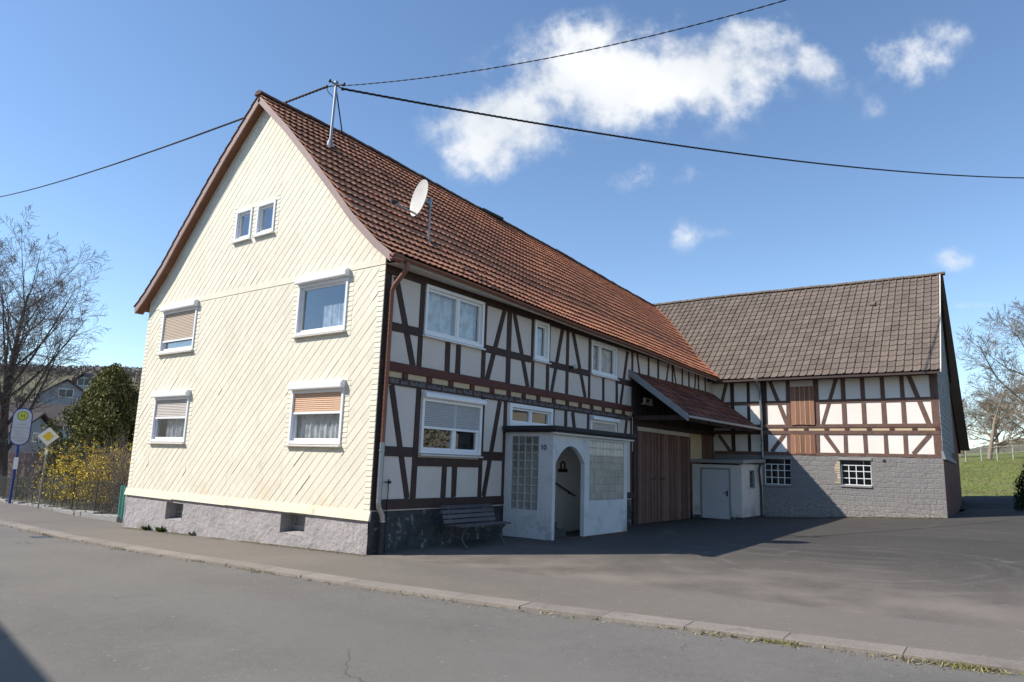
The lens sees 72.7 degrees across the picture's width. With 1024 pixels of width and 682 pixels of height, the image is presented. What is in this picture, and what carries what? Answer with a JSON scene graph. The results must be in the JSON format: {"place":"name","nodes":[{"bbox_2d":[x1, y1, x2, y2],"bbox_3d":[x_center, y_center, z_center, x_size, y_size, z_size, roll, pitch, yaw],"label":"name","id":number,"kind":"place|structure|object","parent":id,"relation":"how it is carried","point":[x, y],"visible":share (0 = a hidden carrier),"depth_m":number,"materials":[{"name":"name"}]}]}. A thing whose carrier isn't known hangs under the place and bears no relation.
{"place":"outdoors","nodes":[
{"label":"outdoors","id":0,"kind":"place"},
{"bbox_2d":[0,524,1023,681],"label":"road","id":1,"kind":"structure","parent":0,"point":[71,611],"depth_m":6.81,"materials":[{"name":"grey asphalt"}]},
{"bbox_2d":[29,535,52,537],"bbox_3d":[-10.894,4.577,16.153,0.520,0.060,0.400,-5,-12,36],"label":"drain grate","id":2,"kind":"object","parent":1,"relation":"on","point":[41,536],"visible":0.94,"depth_m":16.15,"materials":[{"name":"metal"}]},
{"bbox_2d":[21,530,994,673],"bbox_3d":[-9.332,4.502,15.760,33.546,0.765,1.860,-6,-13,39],"label":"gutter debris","id":3,"kind":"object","parent":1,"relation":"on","point":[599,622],"visible":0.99,"depth_m":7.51,"materials":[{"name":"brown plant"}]},
{"bbox_2d":[3,525,1016,674],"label":"gutter grass","id":4,"kind":"structure","parent":1,"relation":"on","point":[795,645],"depth_m":7.03,"materials":[{"name":"green plant"}]},
{"bbox_2d":[742,636,1023,675],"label":"gutter grass","id":5,"kind":"structure","parent":1,"relation":"on","point":[953,664],"depth_m":6.12,"materials":[{"name":"green plant"}]},
{"bbox_2d":[0,497,1023,660],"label":"pavement","id":6,"kind":"structure","parent":0,"point":[964,639],"depth_m":9.38,"materials":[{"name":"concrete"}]},
{"bbox_2d":[8,408,32,502],"bbox_3d":[-21.442,4.991,30.099,0.740,4.188,0.144,9,-12,-34],"label":"bus stop sign","id":7,"kind":"object","parent":6,"relation":"on","point":[21,426],"visible":0.97,"depth_m":30.22,"materials":[{"name":"white metal"}]},
{"bbox_2d":[11,432,45,452],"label":"bare shrub","id":8,"kind":"object","parent":6,"relation":"on","point":[28,445],"visible":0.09,"depth_m":43.66,"materials":[{"name":"brown plant"}]},
{"bbox_2d":[0,462,66,501],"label":"bare shrub","id":9,"kind":"object","parent":6,"relation":"on","point":[27,477],"visible":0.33,"depth_m":33.29,"materials":[{"name":"brown plant"}]},
{"bbox_2d":[8,422,67,489],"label":"bare shrub","id":10,"kind":"object","parent":6,"relation":"on","point":[31,444],"visible":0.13,"depth_m":49.00,"materials":[{"name":"brown plant"}]},
{"bbox_2d":[37,428,58,507],"bbox_3d":[-17.984,4.915,26.696,0.720,3.159,0.083,8,-12,-33],"label":"priority road sign","id":11,"kind":"object","parent":6,"relation":"on","point":[46,436],"visible":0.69,"depth_m":26.82,"materials":[{"name":"metal"}]},
{"bbox_2d":[0,475,122,522],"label":"wire fence","id":12,"kind":"object","parent":6,"relation":"on","point":[96,514],"visible":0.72,"depth_m":25.40,"materials":[{"name":"grey metal"}]},
{"bbox_2d":[117,485,126,518],"bbox_3d":[-11.866,4.955,21.339,1.009,1.023,0.066,-7,-13,41],"label":"corrugated panel","id":13,"kind":"object","parent":12,"relation":"attached to","point":[121,506],"visible":0.52,"depth_m":21.50,"materials":[{"name":"teal metal"}]},
{"bbox_2d":[155,526,165,531],"bbox_3d":[-8.801,4.699,17.401,0.340,0.155,0.269,-5,-12,36],"label":"weed plant","id":14,"kind":"object","parent":6,"relation":"on","point":[159,529],"visible":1,"depth_m":17.38,"materials":[{"name":"green plant"}]},
{"bbox_2d":[123,516,946,555],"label":"wall foot litter","id":15,"kind":"object","parent":6,"relation":"on","point":[265,544],"depth_m":16.52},
{"bbox_2d":[0,372,1023,515],"bbox_3d":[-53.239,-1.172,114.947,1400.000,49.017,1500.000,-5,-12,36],"label":"ground","id":16,"kind":"structure","parent":0,"point":[31,385],"depth_m":239.33,"materials":[{"name":"green plant"}]},
{"bbox_2d":[0,231,55,424],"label":"bare tree","id":17,"kind":"object","parent":16,"relation":"on","point":[41,360],"visible":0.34,"depth_m":39.87,"materials":[{"name":"brown plant"}]},
{"bbox_2d":[6,452,50,497],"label":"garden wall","id":18,"kind":"structure","parent":16,"relation":"on","point":[28,460],"depth_m":39.68,"materials":[{"name":"grey stone"}]},
{"bbox_2d":[8,411,62,453],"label":"gabled house","id":19,"kind":"structure","parent":16,"relation":"on","point":[39,418],"depth_m":67.15,"materials":[{"name":"grey brick"}]},
{"bbox_2d":[32,432,39,441],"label":"window","id":20,"kind":"structure","parent":19,"relation":"in","point":[35,435],"depth_m":66.96,"materials":[{"name":"white plastic"}]},
{"bbox_2d":[9,397,76,480],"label":"gabled house","id":21,"kind":"structure","parent":16,"relation":"on","point":[52,411],"depth_m":82.82,"materials":[{"name":"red brick"}]},
{"bbox_2d":[0,203,112,495],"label":"bare tree","id":22,"kind":"object","parent":16,"relation":"on","point":[9,368],"visible":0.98,"depth_m":39.16,"materials":[{"name":"grey plant"}]},
{"bbox_2d":[21,469,94,507],"bbox_3d":[-18.389,5.882,28.431,2.588,1.808,2.532,2,-10,1],"label":"forsythia shrub","id":23,"kind":"object","parent":16,"relation":"on","point":[37,486],"visible":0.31,"depth_m":28.01,"materials":[{"name":"yellow plant"}]},
{"bbox_2d":[38,378,84,445],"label":"gabled house","id":24,"kind":"structure","parent":16,"relation":"on","point":[77,391],"depth_m":90.99,"materials":[{"name":"grey brick"}]},
{"bbox_2d":[58,388,73,397],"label":"window","id":25,"kind":"structure","parent":24,"relation":"in","point":[62,390],"depth_m":91.05,"materials":[{"name":"grey glass"}]},
{"bbox_2d":[0,363,142,456],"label":"woodland","id":26,"kind":"object","parent":16,"relation":"on","point":[135,372],"visible":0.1,"depth_m":308.80,"materials":[{"name":"green plant"}]},
{"bbox_2d":[13,362,139,503],"bbox_3d":[-19.651,4.570,34.141,6.892,7.114,6.658,-5,-12,36],"label":"thuja tree","id":27,"kind":"object","parent":16,"relation":"on","point":[108,403],"visible":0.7,"depth_m":33.24,"materials":[{"name":"green plant"}]},
{"bbox_2d":[31,432,132,512],"bbox_3d":[-15.661,5.020,26.699,4.604,2.933,4.548,5,-11,-19],"label":"forsythia shrub","id":28,"kind":"object","parent":16,"relation":"on","point":[60,466],"visible":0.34,"depth_m":26.01,"materials":[{"name":"yellow plant"}]},
{"bbox_2d":[64,438,131,513],"bbox_3d":[-14.000,4.795,25.317,4.035,2.901,3.750,3,-10,-8],"label":"forsythia shrub","id":29,"kind":"object","parent":16,"relation":"on","point":[88,473],"visible":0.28,"depth_m":24.58,"materials":[{"name":"yellow plant"}]},
{"bbox_2d":[70,428,131,513],"bbox_3d":[-12.688,4.382,23.811,4.080,3.180,3.953,-5,-12,36],"label":"bare shrub","id":30,"kind":"object","parent":16,"relation":"on","point":[118,475],"visible":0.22,"depth_m":23.43,"materials":[{"name":"brown plant"}]},
{"bbox_2d":[71,372,134,449],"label":"gabled house","id":31,"kind":"structure","parent":16,"relation":"on","point":[84,377],"depth_m":105.45,"materials":[{"name":"grey brick"}]},
{"bbox_2d":[77,378,89,385],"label":"window","id":32,"kind":"structure","parent":31,"relation":"in","point":[85,380],"depth_m":105.44,"materials":[{"name":"grey glass"}]},
{"bbox_2d":[122,90,762,554],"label":"timbered house","id":33,"kind":"structure","parent":16,"relation":"on","point":[340,356],"depth_m":16.75,"materials":[{"name":"beige wood"}]},
{"bbox_2d":[147,390,190,443],"bbox_3d":[-8.881,1.996,18.137,1.780,1.375,0.341,-5,-12,36],"label":"window","id":34,"kind":"structure","parent":33,"relation":"in","point":[173,406],"depth_m":18.16,"materials":[{"name":"white plastic"}]},
{"bbox_2d":[156,299,198,355],"bbox_3d":[-8.885,-0.330,18.607,1.780,1.375,0.341,-5,-12,36],"label":"window","id":35,"kind":"structure","parent":33,"relation":"in","point":[179,320],"depth_m":18.60,"materials":[{"name":"white plastic"}]},
{"bbox_2d":[231,206,253,243],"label":"window","id":36,"kind":"structure","parent":33,"relation":"in","point":[240,215],"depth_m":17.60,"materials":[{"name":"white plastic"}]},
{"bbox_2d":[251,199,276,238],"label":"window","id":37,"kind":"structure","parent":33,"relation":"in","point":[261,208],"depth_m":17.06,"materials":[{"name":"white plastic"}]},
{"bbox_2d":[284,379,345,446],"bbox_3d":[-4.105,1.541,14.669,1.780,1.375,0.341,-5,-12,36],"label":"window","id":38,"kind":"structure","parent":33,"relation":"in","point":[319,405],"depth_m":14.70,"materials":[{"name":"white plastic"}]},
{"bbox_2d":[291,268,350,338],"bbox_3d":[-4.113,-0.784,15.141,1.750,1.375,0.341,-5,-12,36],"label":"window","id":39,"kind":"structure","parent":33,"relation":"in","point":[334,318],"depth_m":15.12,"materials":[{"name":"white plastic"}]},
{"bbox_2d":[324,79,345,149],"bbox_3d":[-4.671,-5.631,18.188,0.521,1.892,1.598,4,-10,-12],"label":"roof mast","id":40,"kind":"object","parent":33,"relation":"on","point":[330,141],"visible":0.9,"depth_m":17.68,"materials":[{"name":"metal"}]},
{"bbox_2d":[0,86,324,196],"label":"power line","id":41,"kind":"object","parent":40,"relation":"attached to","point":[287,101],"visible":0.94,"depth_m":25.19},
{"bbox_2d":[341,0,785,85],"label":"power line","id":42,"kind":"object","parent":40,"relation":"attached to","point":[574,52],"visible":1,"depth_m":15.46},
{"bbox_2d":[343,88,1023,178],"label":"power line","id":43,"kind":"object","parent":40,"relation":"attached to","point":[422,103],"visible":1,"depth_m":22.51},
{"bbox_2d":[390,180,437,247],"bbox_3d":[-2.280,-3.065,16.371,1.096,1.542,0.796,2,-10,-2],"label":"satellite dish","id":44,"kind":"object","parent":33,"relation":"on","point":[419,199],"visible":0.97,"depth_m":16.48,"materials":[{"name":"metal"}]},
{"bbox_2d":[418,391,486,457],"bbox_3d":[-1.308,1.879,15.352,0.260,1.345,2.070,-5,-12,36],"label":"window","id":45,"kind":"structure","parent":33,"relation":"in","point":[439,411],"depth_m":15.34,"materials":[{"name":"white plastic"}]},
{"bbox_2d":[422,284,485,349],"bbox_3d":[-1.322,-0.504,15.757,0.291,1.155,2.080,-5,-12,36],"label":"window","id":46,"kind":"structure","parent":33,"relation":"in","point":[449,316],"depth_m":15.80,"materials":[{"name":"white plastic"}]},
{"bbox_2d":[508,403,552,425],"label":"window","id":47,"kind":"structure","parent":33,"relation":"in","point":[529,409],"depth_m":17.81,"materials":[{"name":"white plastic"}]},
{"bbox_2d":[533,319,551,363],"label":"window","id":48,"kind":"structure","parent":33,"relation":"in","point":[538,325],"depth_m":18.65,"materials":[{"name":"white plastic"}]},
{"bbox_2d":[558,461,567,471],"bbox_3d":[1.380,3.383,18.738,0.062,0.299,0.440,-5,-12,36],"label":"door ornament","id":49,"kind":"object","parent":33,"relation":"attached to","point":[562,470],"depth_m":18.70,"materials":[{"name":"black metal"}]},
{"bbox_2d":[589,415,619,431],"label":"window","id":50,"kind":"structure","parent":33,"relation":"in","point":[596,422],"depth_m":20.80,"materials":[{"name":"white plastic"}]},
{"bbox_2d":[590,339,619,380],"bbox_3d":[2.769,0.606,21.246,0.291,1.055,1.670,-5,-12,36],"label":"window","id":51,"kind":"structure","parent":33,"relation":"in","point":[600,352],"depth_m":21.43,"materials":[{"name":"white plastic"}]},
{"bbox_2d":[641,398,653,405],"bbox_3d":[4.522,2.026,23.217,0.130,0.225,0.670,-5,-12,36],"label":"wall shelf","id":52,"kind":"object","parent":33,"relation":"attached to","point":[649,403],"depth_m":23.20,"materials":[{"name":"brown wood"}]},
{"bbox_2d":[701,435,713,463],"bbox_3d":[7.741,4.815,27.463,0.040,2.130,1.195,-5,-12,36],"label":"board door","id":53,"kind":"structure","parent":33,"relation":"in","point":[707,441],"depth_m":27.50,"materials":[{"name":"brown wood"}]},
{"bbox_2d":[0,520,1023,673],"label":"kerb","id":54,"kind":"structure","parent":16,"relation":"on","point":[865,647],"depth_m":7.98,"materials":[{"name":"concrete"}]},
{"bbox_2d":[654,271,969,518],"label":"timbered barn","id":55,"kind":"structure","parent":16,"relation":"on","point":[846,397],"depth_m":26.36,"materials":[{"name":"white stone"}]},
{"bbox_2d":[762,457,790,486],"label":"window","id":56,"kind":"structure","parent":55,"relation":"in","point":[777,469],"depth_m":26.91,"materials":[{"name":"white plastic"}]},
{"bbox_2d":[790,386,814,424],"bbox_3d":[10.996,2.449,26.315,0.838,1.462,0.052,-5,-12,36],"label":"loft door","id":57,"kind":"structure","parent":55,"relation":"in","point":[802,397],"depth_m":26.29,"materials":[{"name":"brown wood"}]},
{"bbox_2d":[838,457,871,487],"bbox_3d":[12.479,4.766,25.126,1.610,1.480,0.650,-5,-12,36],"label":"window","id":58,"kind":"structure","parent":55,"relation":"in","point":[854,473],"depth_m":25.28,"materials":[{"name":"white plastic"}]},
{"bbox_2d":[0,0,1023,447],"label":"sky","id":59,"kind":"structure","parent":0,"point":[927,86],"materials":[{"name":"blue"}]},
{"bbox_2d":[366,509,1023,631],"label":"yard","id":60,"kind":"structure","parent":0,"point":[965,567],"depth_m":12.74,"materials":[{"name":"grey asphalt"}]},
{"bbox_2d":[440,503,510,549],"bbox_3d":[-0.776,3.949,14.889,0.692,0.850,1.740,-5,-12,36],"label":"garden bench","id":61,"kind":"object","parent":60,"relation":"on","point":[473,514],"visible":0.99,"depth_m":14.89,"materials":[{"name":"brown wood"}]},
{"bbox_2d":[690,458,765,519],"bbox_3d":[8.192,5.649,26.139,2.071,2.460,2.595,-5,-12,36],"label":"lean to shed","id":62,"kind":"object","parent":60,"relation":"on","point":[734,492],"visible":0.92,"depth_m":25.36,"materials":[{"name":"paint"}]},
{"bbox_2d":[702,469,729,518],"bbox_3d":[7.397,5.555,25.279,1.020,1.755,0.115,-5,-12,36],"label":"door","id":63,"kind":"structure","parent":62,"relation":"in","point":[715,482],"depth_m":25.28,"materials":[{"name":"metal"}]},
{"bbox_2d":[749,470,754,487],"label":"window","id":64,"kind":"structure","parent":62,"relation":"in","point":[751,472],"depth_m":25.86,"materials":[{"name":"glass"}]},
{"bbox_2d":[1013,464,1023,509],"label":"hedge bush","id":65,"kind":"object","parent":60,"relation":"on","point":[1020,487],"visible":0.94,"depth_m":27.72,"materials":[{"name":"green plant"}]},
{"bbox_2d":[960,496,1020,508],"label":"drive","id":66,"kind":"structure","parent":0,"point":[985,502],"depth_m":31.64,"materials":[{"name":"grey asphalt"}]},
{"bbox_2d":[959,451,1023,497],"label":"meadow","id":67,"kind":"structure","parent":0,"point":[1018,456],"depth_m":45.86,"materials":[{"name":"green plant"}]},
{"bbox_2d":[961,388,994,456],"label":"orchard tree","id":68,"kind":"object","parent":67,"relation":"on","point":[963,452],"visible":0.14,"depth_m":67.60,"materials":[{"name":"brown plant"}]},
{"bbox_2d":[955,299,1023,429],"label":"orchard tree","id":69,"kind":"object","parent":67,"relation":"on","point":[1004,361],"visible":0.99,"depth_m":42.66,"materials":[{"name":"grey plant"}]},
{"bbox_2d":[959,445,1023,461],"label":"rail fence","id":70,"kind":"object","parent":67,"relation":"on","point":[1012,452],"visible":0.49,"depth_m":56.56,"materials":[{"name":"wood"}]},
{"bbox_2d":[961,372,1023,459],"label":"orchard tree","id":71,"kind":"object","parent":67,"relation":"on","point":[995,421],"visible":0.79,"depth_m":59.07,"materials":[{"name":"brown plant"}]},
{"bbox_2d":[965,384,1023,453],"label":"orchard tree","id":72,"kind":"object","parent":67,"relation":"on","point":[996,433],"visible":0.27,"depth_m":76.93,"materials":[{"name":"brown plant"}]},
{"bbox_2d":[976,358,1023,442],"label":"orchard tree","id":73,"kind":"object","parent":67,"relation":"on","point":[998,401],"visible":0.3,"depth_m":64.38,"materials":[{"name":"brown plant"}]}
]}

